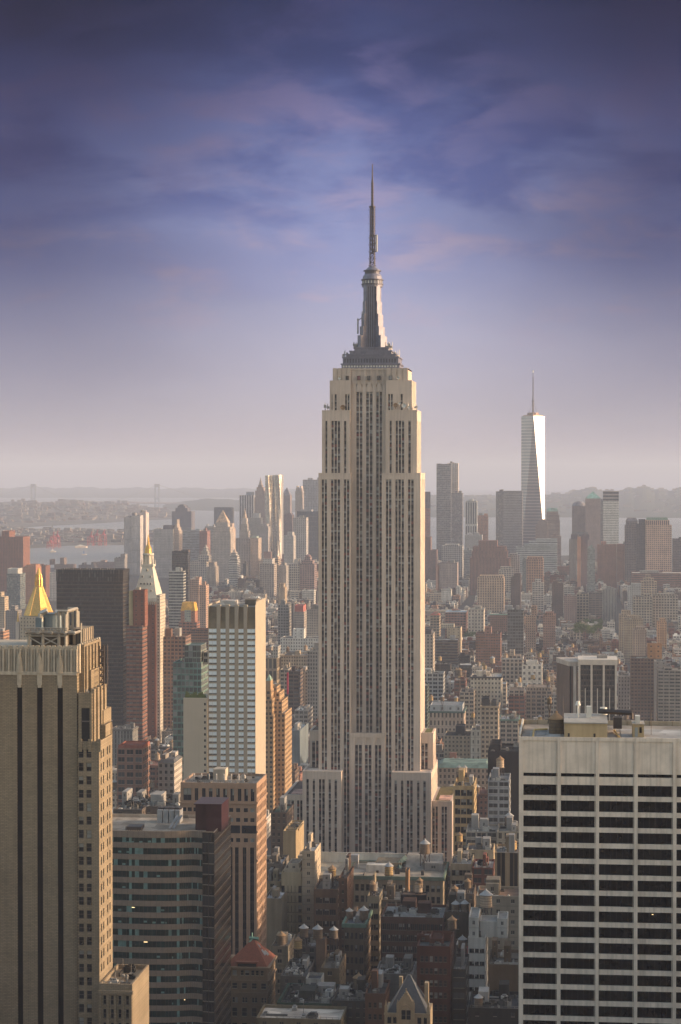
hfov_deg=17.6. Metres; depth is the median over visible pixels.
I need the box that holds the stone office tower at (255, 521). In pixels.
[249,513,262,537]
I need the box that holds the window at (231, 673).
[229,671,234,675]
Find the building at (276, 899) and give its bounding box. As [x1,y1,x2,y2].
[266,885,286,950]
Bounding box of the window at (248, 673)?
[247,672,254,675]
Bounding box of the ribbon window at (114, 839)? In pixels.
[112,837,201,842]
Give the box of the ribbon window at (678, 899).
[676,897,680,907]
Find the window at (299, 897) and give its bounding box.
[295,896,301,902]
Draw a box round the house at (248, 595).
[243,592,266,599]
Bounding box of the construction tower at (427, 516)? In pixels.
[425,492,430,535]
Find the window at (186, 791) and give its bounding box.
[183,788,190,799]
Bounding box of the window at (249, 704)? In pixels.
[247,702,254,706]
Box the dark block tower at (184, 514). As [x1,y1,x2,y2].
[172,504,194,529]
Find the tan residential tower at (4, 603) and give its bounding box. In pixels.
[0,591,8,627]
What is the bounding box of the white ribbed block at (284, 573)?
[279,562,288,593]
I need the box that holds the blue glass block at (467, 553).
[464,548,471,577]
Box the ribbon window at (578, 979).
[561,974,594,984]
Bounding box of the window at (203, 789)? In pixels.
[202,788,205,796]
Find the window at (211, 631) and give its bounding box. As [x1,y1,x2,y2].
[209,629,216,633]
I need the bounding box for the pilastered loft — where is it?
[266,645,280,683]
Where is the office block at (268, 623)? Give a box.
[266,619,270,629]
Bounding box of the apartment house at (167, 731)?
[162,727,172,742]
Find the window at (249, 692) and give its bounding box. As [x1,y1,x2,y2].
[247,690,254,694]
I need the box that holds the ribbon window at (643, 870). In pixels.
[638,865,672,875]
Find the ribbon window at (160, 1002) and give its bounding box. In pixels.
[149,999,201,1005]
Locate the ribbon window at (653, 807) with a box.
[638,802,672,812]
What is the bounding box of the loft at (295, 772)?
[292,763,298,784]
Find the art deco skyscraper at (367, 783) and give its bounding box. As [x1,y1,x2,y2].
[284,164,452,865]
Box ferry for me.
[75,545,87,547]
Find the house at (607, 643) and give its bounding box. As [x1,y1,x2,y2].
[602,641,611,651]
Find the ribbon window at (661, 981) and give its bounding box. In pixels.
[637,976,670,986]
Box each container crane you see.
[46,536,53,547]
[53,531,60,547]
[93,530,99,545]
[100,529,106,545]
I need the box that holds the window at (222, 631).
[220,629,225,633]
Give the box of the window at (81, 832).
[79,830,83,837]
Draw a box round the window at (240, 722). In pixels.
[238,720,243,724]
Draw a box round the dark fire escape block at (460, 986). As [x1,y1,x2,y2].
[452,943,468,1023]
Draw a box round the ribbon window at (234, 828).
[231,825,255,833]
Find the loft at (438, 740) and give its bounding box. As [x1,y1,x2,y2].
[436,734,441,743]
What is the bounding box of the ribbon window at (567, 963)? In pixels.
[561,958,594,968]
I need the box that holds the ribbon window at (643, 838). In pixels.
[638,833,672,843]
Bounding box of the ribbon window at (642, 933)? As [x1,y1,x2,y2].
[637,928,670,938]
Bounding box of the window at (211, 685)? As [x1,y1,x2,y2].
[209,683,216,687]
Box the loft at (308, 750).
[308,737,309,763]
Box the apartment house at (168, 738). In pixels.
[164,734,172,744]
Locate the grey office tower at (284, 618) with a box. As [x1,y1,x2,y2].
[278,599,290,644]
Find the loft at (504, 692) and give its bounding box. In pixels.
[502,681,506,706]
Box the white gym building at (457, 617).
[445,609,467,637]
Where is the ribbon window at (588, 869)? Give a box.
[561,863,593,874]
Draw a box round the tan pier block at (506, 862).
[495,833,518,885]
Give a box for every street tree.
[572,628,578,637]
[578,623,590,633]
[592,623,602,633]
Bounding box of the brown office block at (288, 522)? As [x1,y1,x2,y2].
[283,513,293,553]
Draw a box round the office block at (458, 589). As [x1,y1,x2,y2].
[456,585,461,604]
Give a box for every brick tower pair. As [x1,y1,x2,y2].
[525,605,536,652]
[543,611,554,646]
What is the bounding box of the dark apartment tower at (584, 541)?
[581,533,587,592]
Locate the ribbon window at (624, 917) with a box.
[599,912,633,922]
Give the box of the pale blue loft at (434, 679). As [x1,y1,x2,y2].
[425,668,444,701]
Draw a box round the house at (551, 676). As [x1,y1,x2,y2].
[547,673,553,686]
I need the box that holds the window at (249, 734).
[247,732,254,736]
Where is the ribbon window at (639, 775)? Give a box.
[638,774,672,777]
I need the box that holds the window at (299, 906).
[295,905,301,912]
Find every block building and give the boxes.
[112,788,116,806]
[229,587,245,592]
[238,577,245,587]
[246,577,259,586]
[266,605,277,612]
[266,616,273,626]
[298,766,303,780]
[450,674,463,679]
[450,679,453,692]
[451,665,458,673]
[458,579,468,590]
[459,652,470,663]
[472,664,482,672]
[477,793,478,812]
[495,661,501,672]
[536,654,548,663]
[542,646,550,654]
[557,565,568,574]
[569,639,598,647]
[593,624,597,639]
[611,639,618,651]
[617,662,626,670]
[646,628,655,636]
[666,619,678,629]
[668,638,680,645]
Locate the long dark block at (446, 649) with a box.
[435,635,458,664]
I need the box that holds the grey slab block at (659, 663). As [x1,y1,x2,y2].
[654,659,666,720]
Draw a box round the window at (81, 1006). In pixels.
[79,1004,83,1011]
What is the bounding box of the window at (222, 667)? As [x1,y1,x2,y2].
[220,665,225,669]
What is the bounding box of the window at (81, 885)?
[79,883,83,891]
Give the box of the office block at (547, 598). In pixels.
[544,593,551,604]
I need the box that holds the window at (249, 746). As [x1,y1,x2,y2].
[247,744,254,748]
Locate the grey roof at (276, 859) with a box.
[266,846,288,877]
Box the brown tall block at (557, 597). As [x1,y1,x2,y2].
[552,580,562,626]
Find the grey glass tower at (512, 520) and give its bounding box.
[503,491,522,553]
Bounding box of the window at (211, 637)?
[209,635,216,639]
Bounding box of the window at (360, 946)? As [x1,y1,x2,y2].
[357,945,362,951]
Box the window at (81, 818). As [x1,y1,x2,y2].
[79,816,83,824]
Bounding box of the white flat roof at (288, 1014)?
[256,1003,346,1023]
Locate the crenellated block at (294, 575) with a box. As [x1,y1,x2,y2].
[287,559,300,594]
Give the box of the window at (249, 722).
[247,720,254,724]
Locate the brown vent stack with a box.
[316,937,326,972]
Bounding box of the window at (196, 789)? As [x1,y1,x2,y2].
[195,788,197,799]
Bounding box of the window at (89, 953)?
[87,951,91,958]
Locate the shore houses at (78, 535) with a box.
[0,485,680,544]
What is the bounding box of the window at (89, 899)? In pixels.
[87,897,91,904]
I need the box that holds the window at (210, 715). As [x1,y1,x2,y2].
[209,714,216,717]
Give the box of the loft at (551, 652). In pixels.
[549,649,561,657]
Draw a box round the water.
[0,490,680,567]
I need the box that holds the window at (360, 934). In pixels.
[357,933,362,939]
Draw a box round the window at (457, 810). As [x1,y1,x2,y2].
[455,808,459,813]
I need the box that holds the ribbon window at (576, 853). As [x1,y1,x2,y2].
[561,848,593,858]
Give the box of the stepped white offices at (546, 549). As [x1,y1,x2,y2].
[516,539,556,574]
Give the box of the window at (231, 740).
[229,738,234,742]
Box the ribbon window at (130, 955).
[113,952,201,958]
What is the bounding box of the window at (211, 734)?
[209,732,216,736]
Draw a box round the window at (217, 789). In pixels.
[216,788,219,796]
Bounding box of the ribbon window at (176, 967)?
[113,963,201,970]
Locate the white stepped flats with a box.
[468,907,507,1000]
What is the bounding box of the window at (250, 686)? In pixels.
[247,684,254,688]
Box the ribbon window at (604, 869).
[599,864,633,874]
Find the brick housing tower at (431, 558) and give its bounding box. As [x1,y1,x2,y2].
[425,536,437,582]
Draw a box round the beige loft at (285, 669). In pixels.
[280,662,291,695]
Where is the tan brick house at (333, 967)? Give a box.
[321,949,345,983]
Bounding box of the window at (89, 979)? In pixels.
[87,977,91,985]
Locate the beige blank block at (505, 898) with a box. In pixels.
[476,876,518,959]
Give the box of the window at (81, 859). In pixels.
[79,857,83,864]
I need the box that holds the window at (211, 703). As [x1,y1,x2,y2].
[209,701,216,705]
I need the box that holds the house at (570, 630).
[567,626,591,636]
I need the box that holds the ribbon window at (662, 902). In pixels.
[638,897,672,907]
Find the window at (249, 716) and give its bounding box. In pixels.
[247,714,254,718]
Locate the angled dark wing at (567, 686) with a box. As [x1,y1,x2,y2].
[556,657,577,716]
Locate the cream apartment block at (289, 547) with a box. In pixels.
[284,532,295,562]
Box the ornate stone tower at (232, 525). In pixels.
[230,523,235,549]
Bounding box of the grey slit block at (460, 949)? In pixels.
[454,940,467,958]
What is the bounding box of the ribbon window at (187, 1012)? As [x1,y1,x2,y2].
[149,1010,201,1016]
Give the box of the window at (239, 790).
[238,789,240,800]
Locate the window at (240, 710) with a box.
[238,708,243,712]
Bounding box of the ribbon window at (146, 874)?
[113,871,201,877]
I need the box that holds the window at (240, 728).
[238,726,243,730]
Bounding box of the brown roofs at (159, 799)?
[142,791,179,813]
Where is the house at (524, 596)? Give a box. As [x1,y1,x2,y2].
[521,591,531,601]
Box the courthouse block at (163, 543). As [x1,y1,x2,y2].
[153,525,174,577]
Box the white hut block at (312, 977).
[306,972,323,983]
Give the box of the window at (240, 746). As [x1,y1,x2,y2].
[238,744,243,748]
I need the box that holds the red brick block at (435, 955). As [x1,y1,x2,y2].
[417,931,453,1023]
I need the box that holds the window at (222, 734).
[220,732,225,736]
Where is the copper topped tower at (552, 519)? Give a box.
[546,508,559,538]
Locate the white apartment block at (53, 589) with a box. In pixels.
[50,570,56,600]
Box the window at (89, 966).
[87,964,91,971]
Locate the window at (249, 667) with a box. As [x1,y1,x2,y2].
[247,665,254,669]
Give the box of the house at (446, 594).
[441,588,451,602]
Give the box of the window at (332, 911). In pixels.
[329,909,335,915]
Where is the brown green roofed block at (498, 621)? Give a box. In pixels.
[490,612,506,637]
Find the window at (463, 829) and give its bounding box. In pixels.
[461,827,465,832]
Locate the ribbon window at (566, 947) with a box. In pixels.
[561,942,593,952]
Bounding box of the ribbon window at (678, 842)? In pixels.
[676,834,680,844]
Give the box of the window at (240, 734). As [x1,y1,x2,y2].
[238,732,243,736]
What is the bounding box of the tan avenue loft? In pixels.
[280,650,306,668]
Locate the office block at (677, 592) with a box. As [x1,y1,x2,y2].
[674,589,680,599]
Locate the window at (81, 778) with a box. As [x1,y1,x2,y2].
[78,776,83,784]
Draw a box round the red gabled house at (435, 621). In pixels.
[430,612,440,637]
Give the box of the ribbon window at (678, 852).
[676,850,680,859]
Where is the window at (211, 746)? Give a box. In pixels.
[209,744,216,748]
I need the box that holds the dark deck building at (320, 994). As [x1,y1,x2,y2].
[277,980,338,1005]
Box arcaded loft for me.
[428,701,466,741]
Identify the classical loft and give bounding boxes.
[306,642,317,721]
[501,649,523,686]
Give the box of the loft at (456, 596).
[453,594,459,600]
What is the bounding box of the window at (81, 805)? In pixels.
[79,803,83,810]
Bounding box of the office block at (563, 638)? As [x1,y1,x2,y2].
[560,635,568,643]
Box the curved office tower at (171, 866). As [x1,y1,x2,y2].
[112,797,230,1023]
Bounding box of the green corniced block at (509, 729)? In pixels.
[499,711,519,742]
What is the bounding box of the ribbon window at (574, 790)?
[561,785,595,795]
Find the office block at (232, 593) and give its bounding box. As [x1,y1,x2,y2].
[228,589,242,598]
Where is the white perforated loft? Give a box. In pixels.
[280,628,317,653]
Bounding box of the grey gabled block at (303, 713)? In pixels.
[295,704,312,731]
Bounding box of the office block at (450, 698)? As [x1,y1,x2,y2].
[448,693,459,701]
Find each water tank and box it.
[112,779,116,789]
[150,779,153,790]
[154,752,159,764]
[155,738,159,746]
[276,931,285,945]
[293,936,302,958]
[299,923,308,945]
[312,924,322,939]
[328,864,336,883]
[329,926,338,952]
[345,907,352,919]
[352,972,361,989]
[359,905,368,922]
[369,881,375,895]
[384,862,393,875]
[415,882,422,893]
[416,877,423,893]
[419,838,430,865]
[440,695,443,710]
[447,915,456,954]
[451,885,458,891]
[451,900,459,911]
[456,832,462,849]
[457,667,461,690]
[457,935,467,953]
[460,899,468,912]
[464,878,471,893]
[470,712,474,729]
[474,993,482,1006]
[478,888,492,914]
[490,656,494,676]
[496,755,504,775]
[504,707,507,718]
[504,811,513,824]
[531,673,534,690]
[546,675,549,688]
[547,696,551,722]
[548,711,563,733]
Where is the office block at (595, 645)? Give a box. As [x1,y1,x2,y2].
[588,642,599,652]
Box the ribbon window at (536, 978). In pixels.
[523,973,556,983]
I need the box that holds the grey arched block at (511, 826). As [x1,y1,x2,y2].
[497,815,518,843]
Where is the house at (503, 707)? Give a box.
[502,706,508,714]
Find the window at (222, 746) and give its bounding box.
[220,744,225,748]
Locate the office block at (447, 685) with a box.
[445,678,449,693]
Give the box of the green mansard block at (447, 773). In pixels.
[437,758,487,788]
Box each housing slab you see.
[50,557,75,569]
[78,562,96,567]
[96,560,113,567]
[114,554,126,567]
[597,541,615,587]
[617,541,624,581]
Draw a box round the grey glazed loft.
[466,813,497,849]
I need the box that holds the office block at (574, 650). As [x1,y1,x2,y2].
[566,645,577,655]
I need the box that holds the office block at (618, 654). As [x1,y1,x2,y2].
[608,651,622,657]
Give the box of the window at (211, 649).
[209,647,216,651]
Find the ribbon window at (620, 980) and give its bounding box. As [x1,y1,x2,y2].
[599,975,633,985]
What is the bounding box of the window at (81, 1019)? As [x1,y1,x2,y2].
[79,1017,83,1023]
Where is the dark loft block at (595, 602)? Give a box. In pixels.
[589,590,601,618]
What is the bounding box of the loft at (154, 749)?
[150,743,168,759]
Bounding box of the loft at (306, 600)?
[297,597,310,607]
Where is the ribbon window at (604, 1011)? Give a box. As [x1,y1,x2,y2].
[599,1006,633,1016]
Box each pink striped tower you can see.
[190,577,201,620]
[199,581,208,627]
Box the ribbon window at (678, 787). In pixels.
[677,786,680,796]
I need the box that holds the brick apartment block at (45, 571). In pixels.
[40,564,49,597]
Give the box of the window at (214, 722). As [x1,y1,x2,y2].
[209,720,216,724]
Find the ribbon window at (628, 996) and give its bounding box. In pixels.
[599,990,633,1001]
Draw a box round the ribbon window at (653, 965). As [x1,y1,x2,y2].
[637,960,670,970]
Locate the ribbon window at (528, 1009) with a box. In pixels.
[523,1004,556,1014]
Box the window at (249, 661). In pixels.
[247,659,254,663]
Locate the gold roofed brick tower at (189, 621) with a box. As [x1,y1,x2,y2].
[179,602,199,633]
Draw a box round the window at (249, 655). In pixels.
[247,653,254,657]
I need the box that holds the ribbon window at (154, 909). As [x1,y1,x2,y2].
[113,905,201,912]
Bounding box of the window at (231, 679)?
[229,677,234,681]
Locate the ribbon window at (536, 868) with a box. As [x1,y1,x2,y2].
[523,863,555,873]
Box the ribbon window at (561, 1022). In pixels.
[560,1021,594,1023]
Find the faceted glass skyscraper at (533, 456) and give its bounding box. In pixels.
[521,370,544,545]
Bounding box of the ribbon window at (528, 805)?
[523,800,555,810]
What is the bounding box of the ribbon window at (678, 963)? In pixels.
[676,961,680,970]
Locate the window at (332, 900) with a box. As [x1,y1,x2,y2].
[329,898,335,903]
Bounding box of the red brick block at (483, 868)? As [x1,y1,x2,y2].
[472,852,494,894]
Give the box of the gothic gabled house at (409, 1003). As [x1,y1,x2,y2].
[384,974,432,1023]
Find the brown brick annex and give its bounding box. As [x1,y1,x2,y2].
[365,968,389,1023]
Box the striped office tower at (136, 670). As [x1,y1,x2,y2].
[126,587,147,740]
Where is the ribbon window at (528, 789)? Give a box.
[523,784,555,794]
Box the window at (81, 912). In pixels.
[79,910,83,918]
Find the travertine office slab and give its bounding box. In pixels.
[519,701,680,1023]
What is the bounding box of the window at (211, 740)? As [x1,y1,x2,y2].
[209,738,216,742]
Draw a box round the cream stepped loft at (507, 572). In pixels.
[499,566,513,591]
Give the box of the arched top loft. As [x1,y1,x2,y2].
[460,686,474,728]
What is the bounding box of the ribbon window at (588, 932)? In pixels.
[561,926,593,937]
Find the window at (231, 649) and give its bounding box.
[229,647,234,651]
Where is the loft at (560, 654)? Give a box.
[553,651,564,671]
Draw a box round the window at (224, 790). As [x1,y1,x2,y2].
[223,789,226,796]
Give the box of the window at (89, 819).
[86,817,91,824]
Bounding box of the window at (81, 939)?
[79,937,83,944]
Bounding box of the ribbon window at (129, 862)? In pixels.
[112,859,201,865]
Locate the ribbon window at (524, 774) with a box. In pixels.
[523,773,555,775]
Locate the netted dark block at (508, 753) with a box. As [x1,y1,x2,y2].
[488,739,518,822]
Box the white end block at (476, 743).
[471,724,480,758]
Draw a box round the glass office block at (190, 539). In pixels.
[182,528,202,575]
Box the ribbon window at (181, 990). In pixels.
[149,987,201,993]
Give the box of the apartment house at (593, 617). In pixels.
[589,613,595,619]
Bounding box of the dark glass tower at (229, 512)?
[214,507,233,525]
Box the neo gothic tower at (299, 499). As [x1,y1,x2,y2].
[295,486,303,516]
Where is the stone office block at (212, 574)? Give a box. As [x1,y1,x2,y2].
[206,561,218,586]
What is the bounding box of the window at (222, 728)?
[220,726,225,730]
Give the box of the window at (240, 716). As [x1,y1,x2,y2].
[238,714,243,718]
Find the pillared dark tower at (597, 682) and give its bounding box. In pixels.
[578,654,616,720]
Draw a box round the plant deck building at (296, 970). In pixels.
[280,954,314,995]
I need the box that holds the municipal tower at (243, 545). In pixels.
[236,510,250,576]
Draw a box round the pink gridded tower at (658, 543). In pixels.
[645,517,671,571]
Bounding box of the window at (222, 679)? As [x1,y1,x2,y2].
[220,677,225,681]
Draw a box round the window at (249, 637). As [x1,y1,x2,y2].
[247,635,254,639]
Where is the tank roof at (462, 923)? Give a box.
[445,890,469,942]
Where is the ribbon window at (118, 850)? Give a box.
[112,847,201,853]
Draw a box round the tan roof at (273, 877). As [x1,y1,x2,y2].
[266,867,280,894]
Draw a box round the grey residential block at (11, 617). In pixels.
[5,605,21,639]
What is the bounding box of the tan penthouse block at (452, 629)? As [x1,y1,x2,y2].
[441,623,461,653]
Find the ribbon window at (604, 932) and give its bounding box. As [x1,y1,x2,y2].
[599,927,633,938]
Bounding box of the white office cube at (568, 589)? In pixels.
[564,585,573,593]
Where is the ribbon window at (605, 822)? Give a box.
[599,817,633,827]
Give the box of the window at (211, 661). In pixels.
[209,659,216,663]
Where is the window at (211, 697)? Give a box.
[209,695,216,699]
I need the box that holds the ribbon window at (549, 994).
[523,989,556,999]
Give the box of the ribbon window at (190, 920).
[113,917,201,923]
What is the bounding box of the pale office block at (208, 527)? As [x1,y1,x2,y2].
[205,524,215,561]
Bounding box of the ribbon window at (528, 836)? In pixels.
[523,831,555,841]
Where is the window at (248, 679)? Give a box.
[247,678,254,681]
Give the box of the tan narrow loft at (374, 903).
[367,872,383,970]
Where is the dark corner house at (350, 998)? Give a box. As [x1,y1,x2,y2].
[332,975,367,1023]
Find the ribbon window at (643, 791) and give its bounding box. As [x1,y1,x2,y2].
[638,786,672,796]
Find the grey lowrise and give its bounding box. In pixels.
[381,880,408,914]
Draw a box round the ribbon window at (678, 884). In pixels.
[676,881,680,891]
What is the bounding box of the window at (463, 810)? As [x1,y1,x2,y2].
[461,808,465,813]
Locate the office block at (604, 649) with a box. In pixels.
[592,646,606,653]
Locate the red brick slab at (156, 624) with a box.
[147,593,164,742]
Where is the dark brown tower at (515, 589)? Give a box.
[511,573,520,607]
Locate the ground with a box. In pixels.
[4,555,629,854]
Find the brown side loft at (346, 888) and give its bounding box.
[338,853,353,953]
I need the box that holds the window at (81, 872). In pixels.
[79,870,83,877]
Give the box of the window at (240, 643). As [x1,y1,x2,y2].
[238,641,243,645]
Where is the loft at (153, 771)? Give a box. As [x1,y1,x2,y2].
[150,758,160,787]
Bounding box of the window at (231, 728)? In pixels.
[229,726,234,730]
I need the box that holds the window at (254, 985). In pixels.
[252,983,256,988]
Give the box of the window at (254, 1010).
[251,1008,256,1016]
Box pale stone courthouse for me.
[191,545,211,581]
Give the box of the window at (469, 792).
[467,790,471,795]
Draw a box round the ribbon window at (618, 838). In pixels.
[599,833,633,843]
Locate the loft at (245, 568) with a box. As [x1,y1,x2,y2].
[243,561,247,576]
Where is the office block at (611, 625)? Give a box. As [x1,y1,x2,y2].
[607,620,614,628]
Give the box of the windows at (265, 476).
[265,476,279,555]
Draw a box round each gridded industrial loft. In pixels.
[632,593,651,625]
[652,593,677,626]
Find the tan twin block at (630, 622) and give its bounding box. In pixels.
[623,615,642,662]
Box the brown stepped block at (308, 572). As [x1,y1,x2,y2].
[300,554,316,589]
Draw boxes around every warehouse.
[291,590,300,599]
[425,608,445,614]
[509,687,524,726]
[561,621,575,629]
[673,647,680,655]
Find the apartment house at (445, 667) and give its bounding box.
[435,662,451,677]
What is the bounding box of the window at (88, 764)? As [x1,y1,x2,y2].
[87,763,90,770]
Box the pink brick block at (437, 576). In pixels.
[436,563,438,590]
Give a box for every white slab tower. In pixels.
[124,516,131,574]
[132,512,142,574]
[138,510,148,552]
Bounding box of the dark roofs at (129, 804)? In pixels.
[113,788,150,813]
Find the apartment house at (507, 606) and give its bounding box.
[505,604,527,609]
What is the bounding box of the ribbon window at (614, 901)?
[599,896,633,906]
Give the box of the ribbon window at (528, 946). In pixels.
[523,941,556,952]
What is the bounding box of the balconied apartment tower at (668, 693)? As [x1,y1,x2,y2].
[657,666,680,720]
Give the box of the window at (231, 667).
[229,665,234,669]
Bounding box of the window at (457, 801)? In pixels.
[455,799,459,804]
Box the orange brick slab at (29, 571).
[22,564,40,603]
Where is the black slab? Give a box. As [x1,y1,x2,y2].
[291,600,295,635]
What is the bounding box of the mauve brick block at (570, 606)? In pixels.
[564,593,576,622]
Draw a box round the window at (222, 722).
[220,720,225,724]
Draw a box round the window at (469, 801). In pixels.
[467,799,471,804]
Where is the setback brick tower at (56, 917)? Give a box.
[0,607,148,1023]
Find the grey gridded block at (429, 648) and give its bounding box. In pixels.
[425,629,434,669]
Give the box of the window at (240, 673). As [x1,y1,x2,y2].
[238,671,243,675]
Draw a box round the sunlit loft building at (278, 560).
[275,555,280,587]
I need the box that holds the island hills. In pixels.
[430,486,680,517]
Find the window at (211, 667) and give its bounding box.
[209,665,216,669]
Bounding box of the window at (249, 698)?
[247,696,254,700]
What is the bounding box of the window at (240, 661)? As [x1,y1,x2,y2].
[238,659,243,663]
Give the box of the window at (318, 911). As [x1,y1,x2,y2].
[316,909,321,914]
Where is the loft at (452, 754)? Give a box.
[450,752,459,757]
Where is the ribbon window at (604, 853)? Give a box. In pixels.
[599,848,633,859]
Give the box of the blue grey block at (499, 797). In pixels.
[488,767,510,823]
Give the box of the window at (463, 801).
[461,799,465,804]
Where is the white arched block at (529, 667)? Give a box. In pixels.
[522,660,541,686]
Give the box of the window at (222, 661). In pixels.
[220,659,225,663]
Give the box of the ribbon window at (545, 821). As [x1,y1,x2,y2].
[523,816,555,826]
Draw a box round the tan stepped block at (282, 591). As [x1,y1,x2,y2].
[278,583,286,604]
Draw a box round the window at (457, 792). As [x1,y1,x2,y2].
[455,790,459,795]
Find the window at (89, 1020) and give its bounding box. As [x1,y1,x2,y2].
[87,1018,91,1023]
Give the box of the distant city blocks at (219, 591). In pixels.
[112,554,680,866]
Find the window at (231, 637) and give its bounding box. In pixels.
[229,635,234,639]
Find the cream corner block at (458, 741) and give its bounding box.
[444,724,470,757]
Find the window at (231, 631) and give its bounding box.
[229,629,234,633]
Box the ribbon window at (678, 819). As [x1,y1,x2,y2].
[677,818,680,828]
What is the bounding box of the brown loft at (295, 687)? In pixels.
[288,666,302,714]
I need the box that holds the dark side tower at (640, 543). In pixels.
[636,519,645,571]
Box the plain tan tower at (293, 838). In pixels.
[283,820,303,860]
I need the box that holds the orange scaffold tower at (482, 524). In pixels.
[478,513,487,539]
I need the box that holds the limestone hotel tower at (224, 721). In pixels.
[183,598,265,779]
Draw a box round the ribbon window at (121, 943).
[113,940,201,946]
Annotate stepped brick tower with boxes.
[266,674,274,812]
[273,684,291,806]
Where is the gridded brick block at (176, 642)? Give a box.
[163,627,190,729]
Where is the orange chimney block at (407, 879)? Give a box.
[405,867,409,891]
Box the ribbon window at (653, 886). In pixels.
[638,881,672,891]
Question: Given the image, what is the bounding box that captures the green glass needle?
[587,545,594,592]
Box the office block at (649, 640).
[646,637,656,643]
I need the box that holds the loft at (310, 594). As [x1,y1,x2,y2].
[302,589,315,603]
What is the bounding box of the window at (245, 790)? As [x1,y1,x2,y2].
[244,789,247,800]
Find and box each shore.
[0,501,171,527]
[20,532,152,547]
[163,498,294,511]
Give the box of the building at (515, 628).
[507,605,523,660]
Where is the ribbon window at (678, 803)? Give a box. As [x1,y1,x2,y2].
[677,802,680,812]
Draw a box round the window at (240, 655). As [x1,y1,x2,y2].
[238,653,243,657]
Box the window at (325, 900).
[322,898,328,903]
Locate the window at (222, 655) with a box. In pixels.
[220,653,225,657]
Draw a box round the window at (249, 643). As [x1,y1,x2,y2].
[247,641,254,645]
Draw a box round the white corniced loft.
[470,670,502,726]
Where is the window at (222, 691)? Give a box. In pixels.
[220,689,225,693]
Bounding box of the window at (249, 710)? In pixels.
[247,708,254,712]
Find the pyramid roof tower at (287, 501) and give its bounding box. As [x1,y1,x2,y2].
[283,488,291,514]
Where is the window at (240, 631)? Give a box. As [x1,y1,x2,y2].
[238,629,243,633]
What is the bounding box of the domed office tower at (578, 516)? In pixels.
[572,501,584,531]
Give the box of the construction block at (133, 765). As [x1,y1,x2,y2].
[117,741,149,805]
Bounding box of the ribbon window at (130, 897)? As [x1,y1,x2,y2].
[113,894,201,900]
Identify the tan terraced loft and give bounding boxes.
[526,684,551,719]
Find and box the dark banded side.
[600,499,602,543]
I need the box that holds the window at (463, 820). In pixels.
[461,818,465,823]
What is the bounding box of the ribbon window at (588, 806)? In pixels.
[561,800,593,811]
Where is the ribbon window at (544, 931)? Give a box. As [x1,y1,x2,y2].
[523,926,556,936]
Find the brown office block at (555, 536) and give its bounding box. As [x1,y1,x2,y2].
[551,533,560,565]
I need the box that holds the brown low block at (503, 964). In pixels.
[488,937,518,991]
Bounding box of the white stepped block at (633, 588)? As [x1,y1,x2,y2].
[627,583,640,614]
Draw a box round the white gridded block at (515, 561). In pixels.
[508,553,519,572]
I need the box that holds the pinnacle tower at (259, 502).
[254,477,264,523]
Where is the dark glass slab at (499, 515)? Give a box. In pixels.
[496,489,503,545]
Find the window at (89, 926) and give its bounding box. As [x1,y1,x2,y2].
[87,924,91,931]
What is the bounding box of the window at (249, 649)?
[247,647,254,651]
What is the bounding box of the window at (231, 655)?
[229,653,234,657]
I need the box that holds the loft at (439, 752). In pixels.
[436,744,443,760]
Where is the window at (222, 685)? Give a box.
[220,683,225,687]
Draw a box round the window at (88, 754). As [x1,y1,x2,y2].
[86,750,90,757]
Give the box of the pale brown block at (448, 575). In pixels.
[438,560,457,591]
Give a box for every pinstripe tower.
[239,492,254,530]
[465,499,477,534]
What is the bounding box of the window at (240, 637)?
[238,635,243,639]
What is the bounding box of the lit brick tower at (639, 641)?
[632,625,645,655]
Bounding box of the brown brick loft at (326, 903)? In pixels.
[314,871,338,953]
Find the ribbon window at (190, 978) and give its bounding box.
[149,975,201,981]
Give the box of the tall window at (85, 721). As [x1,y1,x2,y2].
[81,708,89,740]
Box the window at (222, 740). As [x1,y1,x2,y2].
[220,738,225,742]
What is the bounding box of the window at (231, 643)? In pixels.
[229,641,234,645]
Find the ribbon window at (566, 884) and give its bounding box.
[561,879,593,889]
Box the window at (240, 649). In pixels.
[238,647,243,651]
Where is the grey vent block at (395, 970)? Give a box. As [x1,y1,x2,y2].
[377,954,416,1001]
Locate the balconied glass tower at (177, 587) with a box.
[169,567,185,633]
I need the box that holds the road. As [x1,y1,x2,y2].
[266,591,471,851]
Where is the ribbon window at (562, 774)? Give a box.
[561,773,595,776]
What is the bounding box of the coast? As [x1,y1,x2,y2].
[0,486,295,497]
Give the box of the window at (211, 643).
[209,641,216,645]
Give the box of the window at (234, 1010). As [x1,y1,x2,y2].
[232,1008,236,1016]
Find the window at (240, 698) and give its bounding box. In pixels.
[238,696,243,700]
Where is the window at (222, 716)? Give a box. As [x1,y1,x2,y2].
[220,714,225,718]
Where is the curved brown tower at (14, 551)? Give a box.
[0,530,29,591]
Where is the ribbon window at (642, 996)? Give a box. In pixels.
[637,991,670,1002]
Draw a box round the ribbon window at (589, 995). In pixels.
[560,989,594,1000]
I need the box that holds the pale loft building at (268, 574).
[260,552,276,597]
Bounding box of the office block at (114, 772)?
[112,763,116,780]
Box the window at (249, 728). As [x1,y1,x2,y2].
[247,726,254,730]
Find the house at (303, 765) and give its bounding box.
[300,763,307,768]
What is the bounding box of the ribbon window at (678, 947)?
[676,945,680,954]
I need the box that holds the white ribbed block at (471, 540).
[465,532,482,549]
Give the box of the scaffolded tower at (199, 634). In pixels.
[189,628,207,649]
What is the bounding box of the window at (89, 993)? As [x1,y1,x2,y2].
[87,991,91,998]
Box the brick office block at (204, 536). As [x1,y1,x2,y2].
[200,528,209,554]
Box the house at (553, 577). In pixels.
[550,573,563,583]
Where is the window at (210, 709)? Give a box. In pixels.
[209,708,216,711]
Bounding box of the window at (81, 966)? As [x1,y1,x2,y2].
[79,964,83,971]

